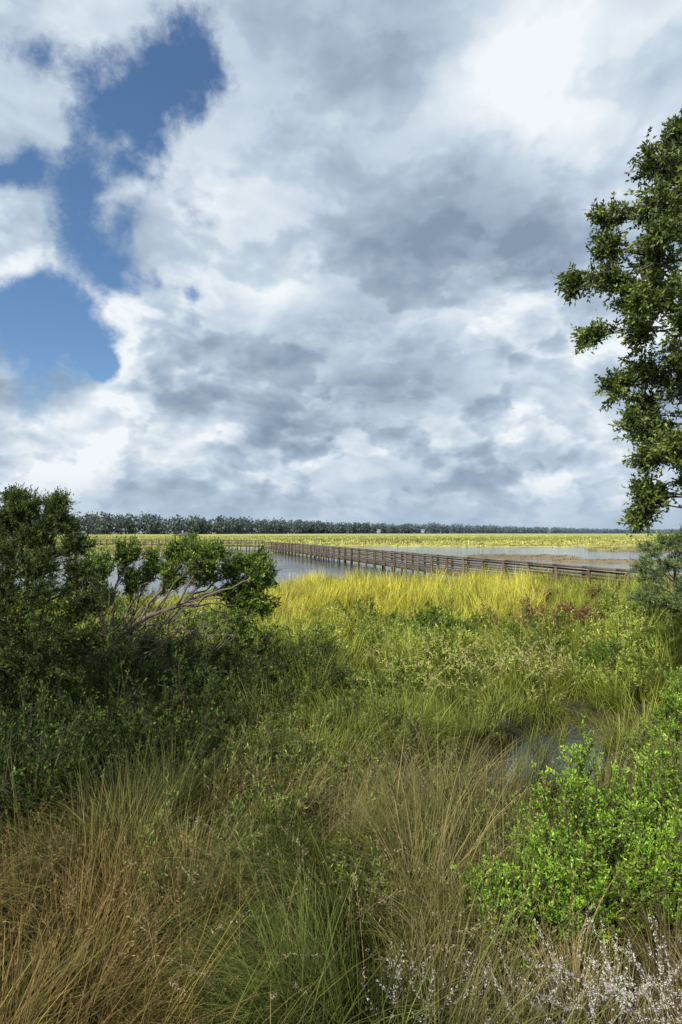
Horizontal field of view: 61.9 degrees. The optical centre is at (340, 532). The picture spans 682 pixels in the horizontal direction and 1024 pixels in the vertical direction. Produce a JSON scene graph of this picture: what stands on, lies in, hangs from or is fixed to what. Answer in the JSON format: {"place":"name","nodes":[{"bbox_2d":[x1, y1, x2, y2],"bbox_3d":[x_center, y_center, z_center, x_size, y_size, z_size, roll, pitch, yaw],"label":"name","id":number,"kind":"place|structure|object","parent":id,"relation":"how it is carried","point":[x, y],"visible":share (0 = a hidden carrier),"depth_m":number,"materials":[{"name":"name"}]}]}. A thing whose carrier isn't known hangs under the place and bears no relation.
{"place":"outdoors","nodes":[
{"label":"outdoors","id":0,"kind":"place"},
{"bbox_2d":[0,533,681,1023],"bbox_3d":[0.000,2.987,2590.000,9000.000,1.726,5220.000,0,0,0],"label":"ground","id":1,"kind":"structure","parent":0,"point":[512,729],"depth_m":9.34,"materials":[{"name":"green plant"}]},
{"bbox_2d":[0,482,129,710],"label":"red cedar tree","id":2,"kind":"object","parent":1,"relation":"on","point":[22,505],"visible":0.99,"depth_m":8.08,"materials":[{"name":"green plant"}]},
{"bbox_2d":[0,584,355,857],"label":"dark shrub mass","id":3,"kind":"object","parent":1,"relation":"on","point":[72,710],"visible":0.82,"depth_m":7.86,"materials":[{"name":"green plant"}]},
{"bbox_2d":[100,577,252,669],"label":"dead branches","id":4,"kind":"object","parent":3,"relation":"on","point":[156,625],"visible":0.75,"depth_m":10.60,"materials":[{"name":"wood"}]},
{"bbox_2d":[79,530,281,692],"bbox_3d":[-3.115,1.732,11.101,4.021,3.570,1.598,0,0,0],"label":"wax myrtle shrub","id":5,"kind":"object","parent":1,"relation":"on","point":[258,579],"visible":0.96,"depth_m":11.05,"materials":[{"name":"green plant"}]},
{"bbox_2d":[172,532,198,543],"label":"boardwalk gazebo","id":6,"kind":"object","parent":1,"relation":"on","point":[184,533],"visible":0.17,"depth_m":127.79,"materials":[{"name":"grey wood"}]},
{"bbox_2d":[0,575,681,698],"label":"shrub thicket","id":7,"kind":"object","parent":1,"relation":"on","point":[612,645],"visible":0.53,"depth_m":14.54,"materials":[{"name":"green plant"}]},
{"bbox_2d":[0,618,681,1023],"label":"dry seed stalks","id":8,"kind":"object","parent":1,"relation":"on","point":[502,658],"visible":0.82,"depth_m":4.42,"materials":[{"name":"brown plant"}]},
{"bbox_2d":[4,510,679,534],"bbox_3d":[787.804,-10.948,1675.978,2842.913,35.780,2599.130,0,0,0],"label":"distant tree line","id":9,"kind":"object","parent":1,"relation":"on","point":[101,525],"visible":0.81,"depth_m":874.37,"materials":[{"name":"green plant"}]},
{"bbox_2d":[6,535,681,618],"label":"cordgrass","id":10,"kind":"object","parent":1,"relation":"on","point":[459,588],"visible":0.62,"depth_m":28.43,"materials":[{"name":"yellow plant"}]},
{"bbox_2d":[88,539,681,591],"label":"boardwalk","id":11,"kind":"structure","parent":1,"relation":"on","point":[344,557],"depth_m":45.88,"materials":[{"name":"brown wood"}]},
{"bbox_2d":[112,653,681,933],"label":"marsh weeds","id":12,"kind":"object","parent":1,"relation":"on","point":[300,763],"visible":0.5,"depth_m":6.87,"materials":[{"name":"green plant"}]},
{"bbox_2d":[442,842,551,981],"bbox_3d":[1.086,2.712,4.114,0.825,0.810,0.820,0,0,0],"label":"groundsel bush","id":13,"kind":"object","parent":1,"relation":"on","point":[499,879],"visible":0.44,"depth_m":4.01,"materials":[{"name":"green plant"}]},
{"bbox_2d":[361,909,681,1023],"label":"white plume grass","id":14,"kind":"object","parent":1,"relation":"on","point":[605,984],"depth_m":3.25,"materials":[{"name":"white plant"}]},
{"bbox_2d":[507,813,624,961],"bbox_3d":[1.671,2.641,4.301,0.864,0.927,0.882,0,0,31],"label":"groundsel bush","id":15,"kind":"object","parent":1,"relation":"on","point":[545,865],"visible":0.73,"depth_m":4.15,"materials":[{"name":"green plant"}]},
{"bbox_2d":[491,713,646,914],"bbox_3d":[1.944,2.338,4.806,1.219,1.679,1.146,0,0,45],"label":"groundsel bush","id":16,"kind":"object","parent":1,"relation":"on","point":[590,815],"visible":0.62,"depth_m":4.68,"materials":[{"name":"green plant"}]},
{"bbox_2d":[548,107,681,536],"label":"live oak tree","id":17,"kind":"object","parent":1,"relation":"on","point":[652,296],"visible":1,"depth_m":9.01,"materials":[{"name":"green plant"}]},
{"bbox_2d":[594,723,681,875],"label":"groundsel bush","id":18,"kind":"object","parent":1,"relation":"on","point":[649,812],"visible":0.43,"depth_m":4.98,"materials":[{"name":"green plant"}]},
{"bbox_2d":[601,796,681,944],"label":"groundsel bush","id":19,"kind":"object","parent":1,"relation":"on","point":[661,879],"visible":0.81,"depth_m":4.25,"materials":[{"name":"green plant"}]},
{"bbox_2d":[620,525,681,622],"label":"salt cedar shrub","id":20,"kind":"object","parent":1,"relation":"on","point":[666,564],"visible":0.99,"depth_m":16.86,"materials":[{"name":"green plant"}]},
{"bbox_2d":[645,665,681,749],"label":"groundsel bush","id":21,"kind":"object","parent":1,"relation":"on","point":[673,701],"visible":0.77,"depth_m":8.03,"materials":[{"name":"green plant"}]},
{"bbox_2d":[0,547,681,798],"bbox_3d":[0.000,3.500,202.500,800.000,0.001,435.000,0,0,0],"label":"water","id":22,"kind":"structure","parent":0,"point":[292,565],"depth_m":56.86,"materials":[{"name":"grey liquid"}]},
{"bbox_2d":[0,0,681,532],"label":"sky","id":23,"kind":"structure","parent":0,"point":[288,260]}
]}

